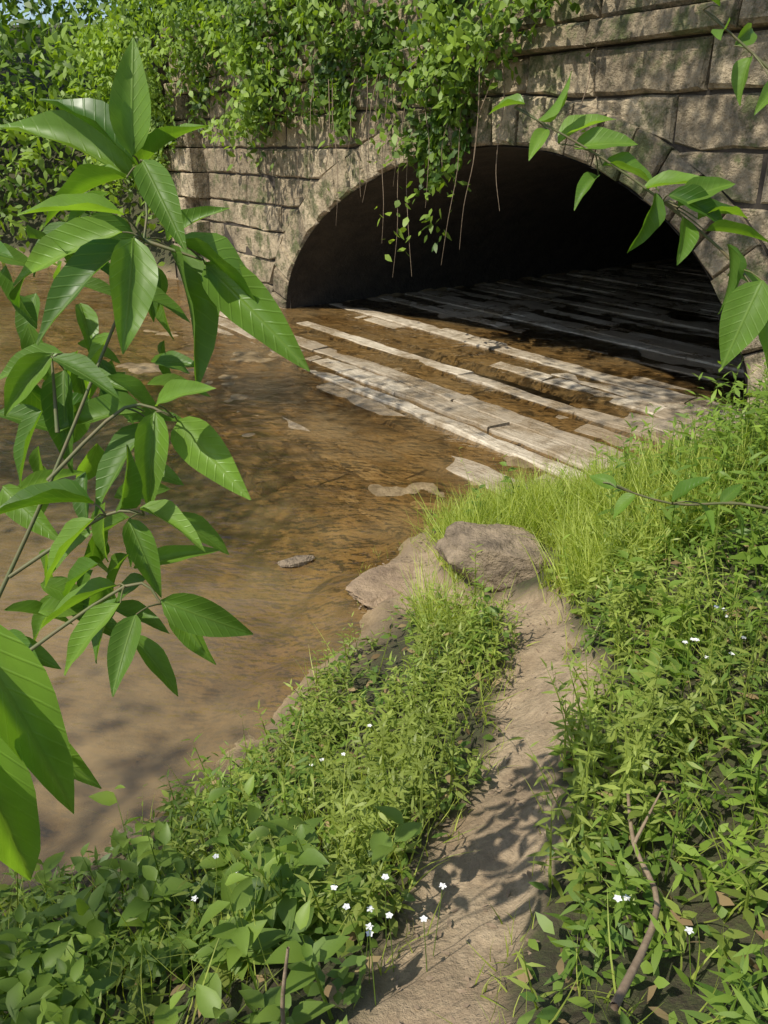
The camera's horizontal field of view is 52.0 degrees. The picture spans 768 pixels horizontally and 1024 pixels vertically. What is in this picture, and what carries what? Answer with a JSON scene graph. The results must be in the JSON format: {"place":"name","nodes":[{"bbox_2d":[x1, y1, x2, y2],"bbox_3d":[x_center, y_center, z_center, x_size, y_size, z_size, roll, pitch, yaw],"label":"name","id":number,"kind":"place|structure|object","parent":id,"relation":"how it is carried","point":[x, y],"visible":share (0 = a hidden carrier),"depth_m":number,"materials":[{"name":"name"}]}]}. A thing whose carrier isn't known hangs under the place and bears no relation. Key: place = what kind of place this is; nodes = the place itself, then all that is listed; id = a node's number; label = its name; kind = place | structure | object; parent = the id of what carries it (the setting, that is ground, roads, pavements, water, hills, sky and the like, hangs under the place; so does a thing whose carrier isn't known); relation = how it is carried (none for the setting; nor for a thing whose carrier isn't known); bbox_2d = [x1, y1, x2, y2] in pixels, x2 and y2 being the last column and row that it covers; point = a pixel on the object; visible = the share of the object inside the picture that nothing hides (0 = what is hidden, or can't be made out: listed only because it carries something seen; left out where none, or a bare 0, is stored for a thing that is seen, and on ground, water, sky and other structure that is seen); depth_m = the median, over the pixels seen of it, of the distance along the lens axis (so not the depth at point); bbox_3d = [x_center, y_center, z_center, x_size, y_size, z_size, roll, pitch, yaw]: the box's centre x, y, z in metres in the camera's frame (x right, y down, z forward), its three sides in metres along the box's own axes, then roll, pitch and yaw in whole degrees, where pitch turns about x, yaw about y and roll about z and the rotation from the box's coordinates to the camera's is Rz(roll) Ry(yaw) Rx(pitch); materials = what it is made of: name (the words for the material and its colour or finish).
{"place":"outdoors","nodes":[
{"label":"outdoors","id":0,"kind":"place"},
{"bbox_2d":[0,0,181,24],"label":"sky","id":1,"kind":"structure","parent":0,"point":[45,17],"materials":[{"name":"white"}]},
{"bbox_2d":[0,259,740,888],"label":"creek water","id":2,"kind":"structure","parent":0,"point":[98,719],"depth_m":3.86,"materials":[{"name":"brown liquid"}]},
{"bbox_2d":[277,555,314,568],"bbox_3d":[-0.599,0.340,5.403,0.262,0.066,0.128,-17,30,-33],"label":"creek stone","id":3,"kind":"object","parent":2,"relation":"in","point":[297,561],"visible":1,"depth_m":5.36,"materials":[{"name":"grey stone"}]},
{"bbox_2d":[0,19,767,1023],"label":"ground","id":4,"kind":"structure","parent":0,"point":[286,617],"depth_m":4.01,"materials":[{"name":"soil"}]},
{"bbox_2d":[1,0,75,13],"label":"tree","id":5,"kind":"object","parent":4,"relation":"on","point":[45,1],"visible":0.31,"depth_m":20.09,"materials":[{"name":"green plant"}]},
{"bbox_2d":[0,0,252,265],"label":"riverbank shrubs","id":6,"kind":"object","parent":4,"relation":"on","point":[59,38],"visible":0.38,"depth_m":17.51,"materials":[{"name":"green plant"}]},
{"bbox_2d":[280,947,289,1023],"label":"dead stalk","id":7,"kind":"object","parent":4,"relation":"on","point":[282,1005],"visible":1,"depth_m":1.60,"materials":[{"name":"brown plant"}]},
{"bbox_2d":[0,356,767,1023],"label":"weeds","id":8,"kind":"object","parent":4,"relation":"on","point":[416,746],"visible":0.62,"depth_m":2.51,"materials":[{"name":"green plant"}]},
{"bbox_2d":[610,788,662,1010],"bbox_3d":[0.578,0.828,1.771,0.093,0.166,0.744,8,26,17],"label":"fallen stick","id":9,"kind":"object","parent":8,"relation":"on","point":[621,991],"visible":0.81,"depth_m":1.64,"materials":[{"name":"wood"}]},
{"bbox_2d":[0,402,767,1023],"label":"grass","id":10,"kind":"structure","parent":4,"relation":"on","point":[550,506],"depth_m":3.92,"materials":[{"name":"green plant"}]},
{"bbox_2d":[0,453,767,1023],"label":"ground cover plants","id":11,"kind":"object","parent":4,"relation":"on","point":[350,995],"visible":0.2,"depth_m":2.14,"materials":[{"name":"green plant"}]},
{"bbox_2d":[0,38,310,880],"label":"leafy sapling","id":12,"kind":"object","parent":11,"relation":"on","point":[116,140],"visible":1,"depth_m":1.07,"materials":[{"name":"green plant"}]},
{"bbox_2d":[0,383,767,1023],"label":"broadleaf plants","id":13,"kind":"object","parent":4,"relation":"on","point":[238,947],"visible":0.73,"depth_m":2.06,"materials":[{"name":"green plant"}]},
{"bbox_2d":[345,561,423,610],"bbox_3d":[0.079,0.448,5.063,0.422,0.103,0.712,20,31,36],"label":"flat rock","id":14,"kind":"object","parent":4,"relation":"on","point":[370,588],"visible":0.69,"depth_m":4.96,"materials":[{"name":"beige stone"}]},
{"bbox_2d":[151,0,767,433],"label":"stone arch bridge","id":15,"kind":"structure","parent":4,"relation":"on","point":[661,92],"depth_m":11.52,"materials":[{"name":"stone"}]},
{"bbox_2d":[64,0,589,277],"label":"hanging vines","id":16,"kind":"object","parent":15,"relation":"attached to","point":[433,26],"visible":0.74,"depth_m":10.60,"materials":[{"name":"green plant"}]},
{"bbox_2d":[191,605,746,1005],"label":"white wildflowers","id":17,"kind":"object","parent":4,"relation":"on","point":[423,918],"visible":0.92,"depth_m":1.90,"materials":[{"name":"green plant"}]},
{"bbox_2d":[346,534,611,1023],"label":"leaf litter","id":18,"kind":"object","parent":4,"relation":"on","point":[439,933],"visible":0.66,"depth_m":2.31,"materials":[{"name":"brown plant"}]},
{"bbox_2d":[435,521,552,592],"bbox_3d":[0.639,0.271,4.565,0.712,0.359,0.438,8,26,17],"label":"boulder","id":19,"kind":"object","parent":4,"relation":"on","point":[502,548],"visible":0.81,"depth_m":4.41,"materials":[{"name":"grey stone"}]},
{"bbox_2d":[489,0,767,537],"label":"leafy sapling","id":20,"kind":"object","parent":4,"relation":"on","point":[744,319],"visible":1,"depth_m":1.42,"materials":[{"name":"green plant"}]},
{"bbox_2d":[36,258,746,536],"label":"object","id":21,"kind":"structure","parent":0,"point":[381,394],"depth_m":9.88,"materials":[{"name":"grey wood"}]}
]}

